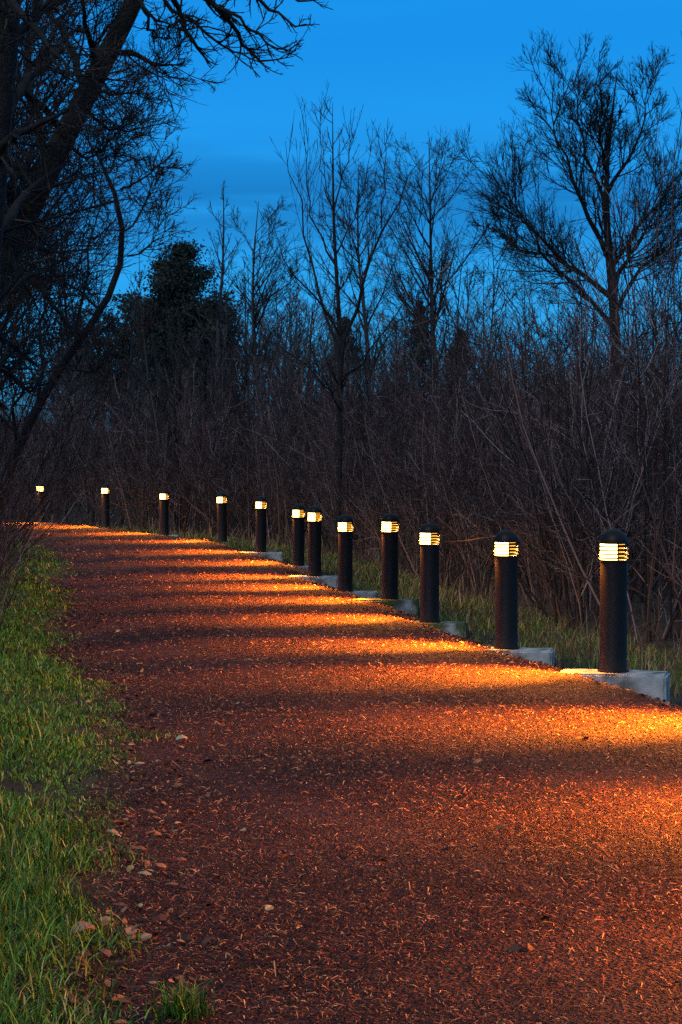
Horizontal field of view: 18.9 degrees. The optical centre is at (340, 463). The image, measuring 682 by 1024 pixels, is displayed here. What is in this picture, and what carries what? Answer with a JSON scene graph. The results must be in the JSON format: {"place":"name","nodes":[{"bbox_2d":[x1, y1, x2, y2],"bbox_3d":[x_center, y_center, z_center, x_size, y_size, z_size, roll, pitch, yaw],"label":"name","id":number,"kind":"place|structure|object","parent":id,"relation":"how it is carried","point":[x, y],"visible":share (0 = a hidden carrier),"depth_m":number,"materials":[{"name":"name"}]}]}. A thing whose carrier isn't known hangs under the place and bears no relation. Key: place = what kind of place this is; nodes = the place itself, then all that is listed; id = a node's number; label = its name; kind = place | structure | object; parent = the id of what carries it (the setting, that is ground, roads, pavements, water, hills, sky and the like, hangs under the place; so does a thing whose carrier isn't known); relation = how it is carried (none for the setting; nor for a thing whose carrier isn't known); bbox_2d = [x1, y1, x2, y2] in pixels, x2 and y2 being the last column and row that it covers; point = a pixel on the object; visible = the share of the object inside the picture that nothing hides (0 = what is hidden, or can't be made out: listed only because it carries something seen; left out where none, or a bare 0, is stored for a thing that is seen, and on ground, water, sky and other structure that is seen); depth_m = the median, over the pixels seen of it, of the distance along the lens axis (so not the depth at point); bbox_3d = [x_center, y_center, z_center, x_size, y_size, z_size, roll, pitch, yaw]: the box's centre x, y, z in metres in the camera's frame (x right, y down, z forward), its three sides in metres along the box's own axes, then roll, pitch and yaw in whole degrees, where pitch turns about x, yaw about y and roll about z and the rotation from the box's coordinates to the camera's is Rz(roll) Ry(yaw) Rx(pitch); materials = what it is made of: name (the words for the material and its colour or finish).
{"place":"outdoors","nodes":[
{"label":"outdoors","id":0,"kind":"place"},
{"bbox_2d":[0,522,681,1023],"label":"path","id":1,"kind":"structure","parent":0,"point":[308,810],"depth_m":9.30,"materials":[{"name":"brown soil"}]},
{"bbox_2d":[140,977,216,1023],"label":"grass tuft","id":2,"kind":"object","parent":1,"relation":"on","point":[180,1008],"visible":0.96,"depth_m":5.89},
{"bbox_2d":[216,492,227,541],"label":"bollard light","id":3,"kind":"object","parent":1,"relation":"on","point":[221,517],"visible":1,"depth_m":43.92,"materials":[{"name":"black metal"}]},
{"bbox_2d":[232,548,679,707],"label":"fallen leaves","id":4,"kind":"object","parent":1,"relation":"on","point":[596,682],"visible":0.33,"depth_m":20.39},
{"bbox_2d":[0,391,681,1023],"bbox_3d":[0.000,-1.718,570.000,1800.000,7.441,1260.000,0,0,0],"label":"ground","id":5,"kind":"structure","parent":0,"point":[590,623],"depth_m":20.87,"materials":[{"name":"plant"}]},
{"bbox_2d":[0,489,64,625],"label":"bare shrub","id":6,"kind":"object","parent":5,"relation":"on","point":[4,607],"visible":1,"depth_m":20.23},
{"bbox_2d":[0,422,72,545],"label":"bare shrub","id":7,"kind":"object","parent":5,"relation":"on","point":[33,471],"visible":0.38,"depth_m":36.31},
{"bbox_2d":[0,104,109,383],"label":"bare tree","id":8,"kind":"object","parent":5,"relation":"on","point":[15,321],"visible":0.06,"depth_m":32.86,"materials":[{"name":"brown plant"}]},
{"bbox_2d":[0,78,112,388],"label":"bare tree","id":9,"kind":"object","parent":5,"relation":"on","point":[8,309],"visible":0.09,"depth_m":27.10,"materials":[{"name":"brown plant"}]},
{"bbox_2d":[1,394,111,523],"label":"bare shrub","id":10,"kind":"object","parent":5,"relation":"on","point":[32,443],"visible":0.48,"depth_m":57.01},
{"bbox_2d":[0,269,114,561],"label":"bare shrub","id":11,"kind":"object","parent":5,"relation":"on","point":[40,464],"visible":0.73,"depth_m":24.65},
{"bbox_2d":[0,314,126,528],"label":"bare shrub","id":12,"kind":"object","parent":5,"relation":"on","point":[73,482],"visible":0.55,"depth_m":37.25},
{"bbox_2d":[0,407,138,578],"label":"bare shrub","id":13,"kind":"object","parent":5,"relation":"on","point":[26,534],"visible":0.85,"depth_m":23.99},
{"bbox_2d":[0,253,142,576],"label":"bare shrub","id":14,"kind":"object","parent":5,"relation":"on","point":[29,484],"visible":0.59,"depth_m":28.72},
{"bbox_2d":[5,0,151,263],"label":"bare tree","id":15,"kind":"object","parent":5,"relation":"on","point":[32,164],"visible":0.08,"depth_m":22.70,"materials":[{"name":"brown plant"}]},
{"bbox_2d":[31,127,129,515],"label":"bare tree","id":16,"kind":"object","parent":5,"relation":"on","point":[67,342],"visible":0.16,"depth_m":67.88,"materials":[{"name":"brown plant"}]},
{"bbox_2d":[1,352,170,522],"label":"bare shrub","id":17,"kind":"object","parent":5,"relation":"on","point":[50,519],"visible":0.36,"depth_m":58.61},
{"bbox_2d":[0,541,185,1023],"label":"grass","id":18,"kind":"structure","parent":5,"relation":"on","point":[20,823],"depth_m":8.84,"materials":[{"name":"plant"}]},
{"bbox_2d":[31,365,156,524],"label":"bare shrub","id":19,"kind":"object","parent":5,"relation":"on","point":[86,460],"visible":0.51,"depth_m":57.34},
{"bbox_2d":[0,43,201,511],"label":"crooked tree","id":20,"kind":"object","parent":5,"relation":"on","point":[102,307],"visible":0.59,"depth_m":28.93,"materials":[{"name":"brown plant"}]},
{"bbox_2d":[0,0,208,438],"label":"dark tree","id":21,"kind":"object","parent":5,"relation":"on","point":[14,31],"visible":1,"depth_m":17.47,"materials":[{"name":"brown plant"}]},
{"bbox_2d":[80,286,154,435],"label":"evergreen tree","id":22,"kind":"object","parent":5,"relation":"on","point":[120,352],"visible":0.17,"depth_m":104.38,"materials":[{"name":"green plant"}]},
{"bbox_2d":[59,412,179,525],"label":"bare shrub","id":23,"kind":"object","parent":5,"relation":"on","point":[111,498],"visible":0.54,"depth_m":55.70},
{"bbox_2d":[111,286,148,524],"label":"bare tree","id":24,"kind":"object","parent":5,"relation":"on","point":[128,374],"visible":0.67,"depth_m":58.02,"materials":[{"name":"brown plant"}]},
{"bbox_2d":[79,374,183,528],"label":"bare shrub","id":25,"kind":"object","parent":5,"relation":"on","point":[135,496],"visible":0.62,"depth_m":54.98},
{"bbox_2d":[76,392,205,531],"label":"bare shrub","id":26,"kind":"object","parent":5,"relation":"on","point":[140,461],"visible":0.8,"depth_m":53.42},
{"bbox_2d":[123,241,165,523],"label":"bare tree","id":27,"kind":"object","parent":5,"relation":"on","point":[136,334],"visible":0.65,"depth_m":60.01,"materials":[{"name":"brown plant"}]},
{"bbox_2d":[0,0,333,402],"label":"leaning tree","id":28,"kind":"object","parent":5,"relation":"on","point":[123,19],"visible":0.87,"depth_m":19.41,"materials":[{"name":"brown plant"}]},
{"bbox_2d":[149,269,196,524],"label":"sapling","id":29,"kind":"object","parent":5,"relation":"on","point":[161,323],"visible":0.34,"depth_m":59.00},
{"bbox_2d":[114,234,246,427],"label":"evergreen tree","id":30,"kind":"object","parent":5,"relation":"on","point":[181,276],"visible":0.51,"depth_m":98.91,"materials":[{"name":"green plant"}]},
{"bbox_2d":[77,329,299,529],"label":"bare shrub","id":31,"kind":"object","parent":5,"relation":"on","point":[194,393],"visible":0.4,"depth_m":54.66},
{"bbox_2d":[88,365,290,536],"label":"bare shrub","id":32,"kind":"object","parent":5,"relation":"on","point":[204,495],"visible":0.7,"depth_m":50.41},
{"bbox_2d":[124,296,274,528],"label":"bare tree","id":33,"kind":"object","parent":5,"relation":"on","point":[179,383],"visible":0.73,"depth_m":54.78,"materials":[{"name":"brown plant"}]},
{"bbox_2d":[112,347,286,533],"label":"bare shrub","id":34,"kind":"object","parent":5,"relation":"on","point":[189,476],"visible":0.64,"depth_m":52.33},
{"bbox_2d":[111,376,290,537],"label":"bare shrub","id":35,"kind":"object","parent":5,"relation":"on","point":[220,489],"visible":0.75,"depth_m":49.91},
{"bbox_2d":[142,401,275,535],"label":"bare shrub","id":36,"kind":"object","parent":5,"relation":"on","point":[213,514],"visible":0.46,"depth_m":51.72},
{"bbox_2d":[125,319,302,526],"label":"bare shrub","id":37,"kind":"object","parent":5,"relation":"on","point":[178,419],"visible":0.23,"depth_m":55.98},
{"bbox_2d":[184,181,244,522],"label":"bare tree","id":38,"kind":"object","parent":5,"relation":"on","point":[219,312],"visible":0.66,"depth_m":61.90,"materials":[{"name":"brown plant"}]},
{"bbox_2d":[203,262,255,531],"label":"sapling","id":39,"kind":"object","parent":5,"relation":"on","point":[244,382],"visible":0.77,"depth_m":53.54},
{"bbox_2d":[170,384,330,539],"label":"bare shrub","id":40,"kind":"object","parent":5,"relation":"on","point":[236,485],"visible":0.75,"depth_m":49.15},
{"bbox_2d":[238,234,284,513],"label":"bare tree","id":41,"kind":"object","parent":5,"relation":"on","point":[252,306],"visible":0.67,"depth_m":65.98,"materials":[{"name":"brown plant"}]},
{"bbox_2d":[241,552,282,560],"bbox_3d":[-1.529,1.913,39.283,0.830,0.426,0.368,0,0,0],"label":"concrete footing","id":42,"kind":"object","parent":5,"relation":"on","point":[277,556],"visible":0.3,"depth_m":39.10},
{"bbox_2d":[255,496,266,551],"bbox_3d":[-1.536,1.166,39.298,0.236,1.072,0.236,0,0,-12],"label":"bollard light","id":43,"kind":"object","parent":42,"relation":"on","point":[261,508],"visible":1,"depth_m":39.21,"materials":[{"name":"black metal"}]},
{"bbox_2d":[201,194,328,424],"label":"bare tree","id":44,"kind":"object","parent":5,"relation":"on","point":[268,299],"visible":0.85,"depth_m":79.88,"materials":[{"name":"brown plant"}]},
{"bbox_2d":[17,266,537,469],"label":"distant wood","id":45,"kind":"object","parent":5,"relation":"on","point":[319,345],"visible":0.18,"depth_m":111.36,"materials":[{"name":"brown plant"}]},
{"bbox_2d":[204,390,351,544],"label":"bare shrub","id":46,"kind":"object","parent":5,"relation":"on","point":[270,484],"visible":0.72,"depth_m":46.45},
{"bbox_2d":[146,353,409,534],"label":"bare shrub","id":47,"kind":"object","parent":5,"relation":"on","point":[260,415],"visible":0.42,"depth_m":51.63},
{"bbox_2d":[192,338,373,532],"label":"bare shrub","id":48,"kind":"object","parent":5,"relation":"on","point":[244,422],"visible":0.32,"depth_m":53.08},
{"bbox_2d":[207,343,367,536],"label":"bare shrub","id":49,"kind":"object","parent":5,"relation":"on","point":[251,473],"visible":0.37,"depth_m":50.62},
{"bbox_2d":[272,265,316,521],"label":"bare tree","id":50,"kind":"object","parent":5,"relation":"on","point":[296,329],"visible":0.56,"depth_m":59.94,"materials":[{"name":"brown plant"}]},
{"bbox_2d":[267,280,328,535],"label":"sapling","id":51,"kind":"object","parent":5,"relation":"on","point":[299,369],"visible":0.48,"depth_m":52.35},
{"bbox_2d":[289,565,307,570],"bbox_3d":[-0.798,1.979,35.382,0.728,0.426,0.368,0,0,0],"label":"concrete footing","id":52,"kind":"object","parent":5,"relation":"on","point":[305,567],"visible":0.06,"depth_m":35.20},
{"bbox_2d":[292,504,304,565],"bbox_3d":[-0.735,1.233,35.409,0.236,1.072,0.236,0,-1,-8],"label":"bollard light","id":53,"kind":"object","parent":52,"relation":"on","point":[298,511],"visible":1,"depth_m":35.32,"materials":[{"name":"black metal"}]},
{"bbox_2d":[232,413,368,540],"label":"bare shrub","id":54,"kind":"object","parent":5,"relation":"on","point":[297,493],"visible":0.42,"depth_m":48.23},
{"bbox_2d":[291,575,337,588],"bbox_3d":[-0.415,1.927,31.184,0.789,0.427,0.366,0,0,8],"label":"concrete footing","id":55,"kind":"object","parent":5,"relation":"on","point":[331,581],"visible":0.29,"depth_m":30.99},
{"bbox_2d":[307,506,321,575],"bbox_3d":[-0.402,1.179,31.198,0.236,1.072,0.236,0,0,-8],"label":"bollard light","id":56,"kind":"object","parent":55,"relation":"on","point":[314,514],"visible":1,"depth_m":31.11,"materials":[{"name":"black metal"}]},
{"bbox_2d":[234,358,427,553],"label":"bare shrub","id":57,"kind":"object","parent":5,"relation":"on","point":[331,475],"visible":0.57,"depth_m":43.23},
{"bbox_2d":[0,255,681,580],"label":"thicket","id":58,"kind":"object","parent":5,"relation":"on","point":[265,382],"visible":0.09,"depth_m":58.07,"materials":[{"name":"plant"}]},
{"bbox_2d":[2,569,680,1023],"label":"fallen leaves","id":59,"kind":"object","parent":5,"relation":"on","point":[190,937],"depth_m":8.00,"materials":[{"name":"plant"}]},
{"bbox_2d":[267,364,417,546],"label":"bare shrub","id":60,"kind":"object","parent":5,"relation":"on","point":[302,472],"visible":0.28,"depth_m":45.43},
{"bbox_2d":[251,344,441,538],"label":"bare shrub","id":61,"kind":"object","parent":5,"relation":"on","point":[325,532],"visible":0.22,"depth_m":49.41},
{"bbox_2d":[24,514,681,697],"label":"dry weeds","id":62,"kind":"object","parent":5,"relation":"on","point":[375,555],"visible":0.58,"depth_m":28.75,"materials":[{"name":"plant"}]},
{"bbox_2d":[309,290,398,518],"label":"sapling","id":63,"kind":"object","parent":5,"relation":"on","point":[368,314],"visible":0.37,"depth_m":47.59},
{"bbox_2d":[299,158,410,403],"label":"bare tree","id":64,"kind":"object","parent":5,"relation":"on","point":[354,248],"visible":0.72,"depth_m":83.75,"materials":[{"name":"brown plant"}]},
{"bbox_2d":[251,82,459,535],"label":"bare tree","id":65,"kind":"object","parent":5,"relation":"on","point":[339,343],"visible":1,"depth_m":41.94,"materials":[{"name":"brown plant"}]},
{"bbox_2d":[332,317,381,546],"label":"sapling","id":66,"kind":"object","parent":5,"relation":"on","point":[358,408],"visible":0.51,"depth_m":45.82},
{"bbox_2d":[343,591,378,597],"bbox_3d":[0.138,1.997,28.578,0.768,0.427,0.370,0,0,4],"label":"concrete footing","id":67,"kind":"object","parent":5,"relation":"on","point":[370,594],"visible":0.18,"depth_m":28.39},
{"bbox_2d":[337,515,353,591],"bbox_3d":[0.062,1.250,28.595,0.236,1.072,0.236,0,1,-10],"label":"bollard light","id":68,"kind":"object","parent":67,"relation":"on","point":[345,551],"visible":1,"depth_m":28.51,"materials":[{"name":"black metal"}]},
{"bbox_2d":[260,328,463,538],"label":"bare shrub","id":69,"kind":"object","parent":5,"relation":"on","point":[325,425],"visible":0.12,"depth_m":47.82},
{"bbox_2d":[246,299,492,545],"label":"bare shrub","id":70,"kind":"object","parent":5,"relation":"on","point":[324,392],"visible":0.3,"depth_m":47.16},
{"bbox_2d":[295,398,443,562],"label":"bare shrub","id":71,"kind":"object","parent":5,"relation":"on","point":[372,539],"visible":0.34,"depth_m":39.29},
{"bbox_2d":[304,410,434,557],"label":"bare shrub","id":72,"kind":"object","parent":5,"relation":"on","point":[355,526],"visible":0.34,"depth_m":41.40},
{"bbox_2d":[356,598,418,615],"bbox_3d":[0.574,1.900,25.485,0.789,0.426,0.366,0,0,6],"label":"concrete footing","id":73,"kind":"object","parent":5,"relation":"on","point":[410,606],"visible":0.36,"depth_m":25.29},
{"bbox_2d":[380,513,398,599],"bbox_3d":[0.608,1.152,25.495,0.236,1.072,0.236,0,1,-8],"label":"bollard light","id":74,"kind":"object","parent":73,"relation":"on","point":[390,531],"visible":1,"depth_m":25.41,"materials":[{"name":"black metal"}]},
{"bbox_2d":[284,386,495,572],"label":"bare shrub","id":75,"kind":"object","parent":5,"relation":"on","point":[372,518],"visible":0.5,"depth_m":36.42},
{"bbox_2d":[269,359,523,568],"bbox_3d":[1.137,0.061,37.351,2.790,3.897,6.067,-3,-1,-41],"label":"bare shrub","id":76,"kind":"object","parent":5,"relation":"on","point":[375,508],"visible":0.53,"depth_m":37.85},
{"bbox_2d":[375,242,440,552],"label":"sapling","id":77,"kind":"object","parent":5,"relation":"on","point":[400,386],"visible":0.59,"depth_m":42.33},
{"bbox_2d":[303,353,536,579],"bbox_3d":[1.215,0.065,34.341,3.522,4.018,3.505,0,0,26],"label":"bare shrub","id":78,"kind":"object","parent":5,"relation":"on","point":[388,502],"visible":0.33,"depth_m":34.57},
{"bbox_2d":[351,125,502,407],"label":"bare tree","id":79,"kind":"object","parent":5,"relation":"on","point":[429,245],"visible":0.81,"depth_m":85.57,"materials":[{"name":"brown plant"}]},
{"bbox_2d":[340,321,528,588],"bbox_3d":[1.912,-0.119,31.125,3.506,4.278,3.156,0,0,44],"label":"bare shrub","id":80,"kind":"object","parent":5,"relation":"on","point":[446,555],"visible":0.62,"depth_m":31.20,"materials":[{"name":"plant"}]},
{"bbox_2d":[382,216,487,556],"bbox_3d":[1.977,-1.424,40.210,2.047,6.767,2.113,2,3,23],"label":"sapling","id":81,"kind":"object","parent":5,"relation":"on","point":[458,309],"visible":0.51,"depth_m":39.76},
{"bbox_2d":[294,307,576,551],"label":"bare shrub","id":82,"kind":"object","parent":5,"relation":"on","point":[365,366],"visible":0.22,"depth_m":43.84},
{"bbox_2d":[410,621,467,636],"bbox_3d":[0.955,1.923,22.082,0.808,0.427,0.369,0,0,8],"label":"concrete footing","id":83,"kind":"object","parent":5,"relation":"on","point":[460,628],"visible":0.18,"depth_m":21.88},
{"bbox_2d":[419,523,440,622],"bbox_3d":[0.956,1.176,22.104,0.236,1.072,0.236,0,0,-7],"label":"bollard light","id":84,"kind":"object","parent":83,"relation":"on","point":[429,575],"visible":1,"depth_m":22.02,"materials":[{"name":"black metal"}]},
{"bbox_2d":[419,281,499,558],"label":"sapling","id":85,"kind":"object","parent":5,"relation":"on","point":[449,368],"visible":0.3,"depth_m":40.02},
{"bbox_2d":[373,307,556,550],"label":"bare shrub","id":86,"kind":"object","parent":5,"relation":"on","point":[417,372],"visible":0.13,"depth_m":42.06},
{"bbox_2d":[377,346,567,596],"bbox_3d":[1.984,0.161,29.447,2.731,3.706,2.733,-1,2,7],"label":"bare shrub","id":87,"kind":"object","parent":5,"relation":"on","point":[466,542],"visible":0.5,"depth_m":29.59,"materials":[{"name":"plant"}]},
{"bbox_2d":[460,263,507,460],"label":"bare tree","id":88,"kind":"object","parent":5,"relation":"on","point":[479,275],"visible":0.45,"depth_m":50.00,"materials":[{"name":"brown plant"}]},
{"bbox_2d":[381,312,616,565],"bbox_3d":[3.078,-0.399,38.106,6.032,4.942,3.413,0,0,26],"label":"bare shrub","id":89,"kind":"object","parent":5,"relation":"on","point":[495,367],"visible":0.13,"depth_m":38.19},
{"bbox_2d":[438,211,564,566],"bbox_3d":[2.988,-1.345,37.920,2.322,6.753,1.559,0,0,9],"label":"sapling","id":90,"kind":"object","parent":5,"relation":"on","point":[503,303],"visible":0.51,"depth_m":38.10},
{"bbox_2d":[364,335,640,585],"bbox_3d":[3.158,0.002,32.863,4.126,4.163,4.952,0,0,-37],"label":"bare shrub","id":91,"kind":"object","parent":5,"relation":"on","point":[450,529],"visible":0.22,"depth_m":33.13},
{"bbox_2d":[339,33,681,618],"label":"bare shrub","id":92,"kind":"object","parent":5,"relation":"on","point":[674,327],"visible":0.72,"depth_m":24.57,"materials":[{"name":"plant"}]},
{"bbox_2d":[485,647,553,665],"bbox_3d":[1.531,1.883,18.476,0.767,0.425,0.370,0,0,10],"label":"concrete footing","id":93,"kind":"object","parent":5,"relation":"on","point":[545,655],"visible":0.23,"depth_m":18.28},
{"bbox_2d":[493,530,519,649],"bbox_3d":[1.494,1.136,18.501,0.236,1.072,0.236,0,0,-9],"label":"bollard light","id":94,"kind":"object","parent":93,"relation":"on","point":[506,593],"visible":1,"depth_m":18.41,"materials":[{"name":"black metal"}]},
{"bbox_2d":[361,266,681,629],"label":"bare shrub","id":95,"kind":"object","parent":5,"relation":"on","point":[574,592],"visible":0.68,"depth_m":23.32,"materials":[{"name":"plant"}]},
{"bbox_2d":[372,135,681,602],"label":"bare shrub","id":96,"kind":"object","parent":5,"relation":"on","point":[632,407],"visible":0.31,"depth_m":28.61,"materials":[{"name":"plant"}]},
{"bbox_2d":[436,342,626,579],"bbox_3d":[3.215,-0.024,34.599,4.483,4.209,2.655,0,0,26],"label":"bare shrub","id":97,"kind":"object","parent":5,"relation":"on","point":[520,573],"visible":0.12,"depth_m":34.47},
{"bbox_2d":[400,339,680,604],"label":"bare shrub","id":98,"kind":"object","parent":5,"relation":"on","point":[546,599],"visible":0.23,"depth_m":28.11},
{"bbox_2d":[403,264,681,621],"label":"bare shrub","id":99,"kind":"object","parent":5,"relation":"on","point":[547,548],"visible":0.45,"depth_m":24.69,"materials":[{"name":"plant"}]},
{"bbox_2d":[414,272,679,588],"bbox_3d":[3.224,-0.434,31.935,4.440,5.034,5.439,0,0,-6],"label":"bare shrub","id":100,"kind":"object","parent":5,"relation":"on","point":[526,577],"visible":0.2,"depth_m":31.35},
{"bbox_2d":[418,265,681,613],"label":"bare shrub","id":101,"kind":"object","parent":5,"relation":"on","point":[492,560],"visible":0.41,"depth_m":26.30,"materials":[{"name":"plant"}]},
{"bbox_2d":[433,29,681,367],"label":"bare tree","id":102,"kind":"object","parent":5,"relation":"on","point":[600,125],"visible":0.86,"depth_m":81.10,"materials":[{"name":"brown plant"}]},
{"bbox_2d":[443,246,681,650],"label":"bare shrub","id":103,"kind":"object","parent":5,"relation":"on","point":[664,555],"visible":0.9,"depth_m":20.42,"materials":[{"name":"plant"}]},
{"bbox_2d":[462,260,681,593],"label":"bare shrub","id":104,"kind":"object","parent":5,"relation":"on","point":[639,586],"visible":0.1,"depth_m":30.72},
{"bbox_2d":[470,163,681,642],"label":"bare shrub","id":105,"kind":"object","parent":5,"relation":"on","point":[647,582],"visible":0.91,"depth_m":21.40,"materials":[{"name":"plant"}]},
{"bbox_2d":[560,669,669,702],"bbox_3d":[2.046,1.776,15.382,0.821,0.427,0.368,0,0,14],"label":"concrete footing","id":106,"kind":"object","parent":5,"relation":"on","point":[654,684],"visible":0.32,"depth_m":15.18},
{"bbox_2d":[597,529,628,672],"bbox_3d":[2.049,1.029,15.402,0.236,1.072,0.236,0,0,-10],"label":"bollard light","id":107,"kind":"object","parent":106,"relation":"on","point":[613,603],"visible":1,"depth_m":15.31,"materials":[{"name":"black metal"}]},
{"bbox_2d":[593,228,681,598],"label":"bare shrub","id":108,"kind":"object","parent":5,"relation":"on","point":[667,349],"visible":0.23,"depth_m":27.41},
{"bbox_2d":[0,0,681,431],"label":"sky","id":109,"kind":"structure","parent":0,"point":[422,66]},
{"bbox_2d":[84,525,681,703],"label":"grass","id":110,"kind":"structure","parent":0,"point":[246,546],"depth_m":25.02,"materials":[{"name":"plant"}]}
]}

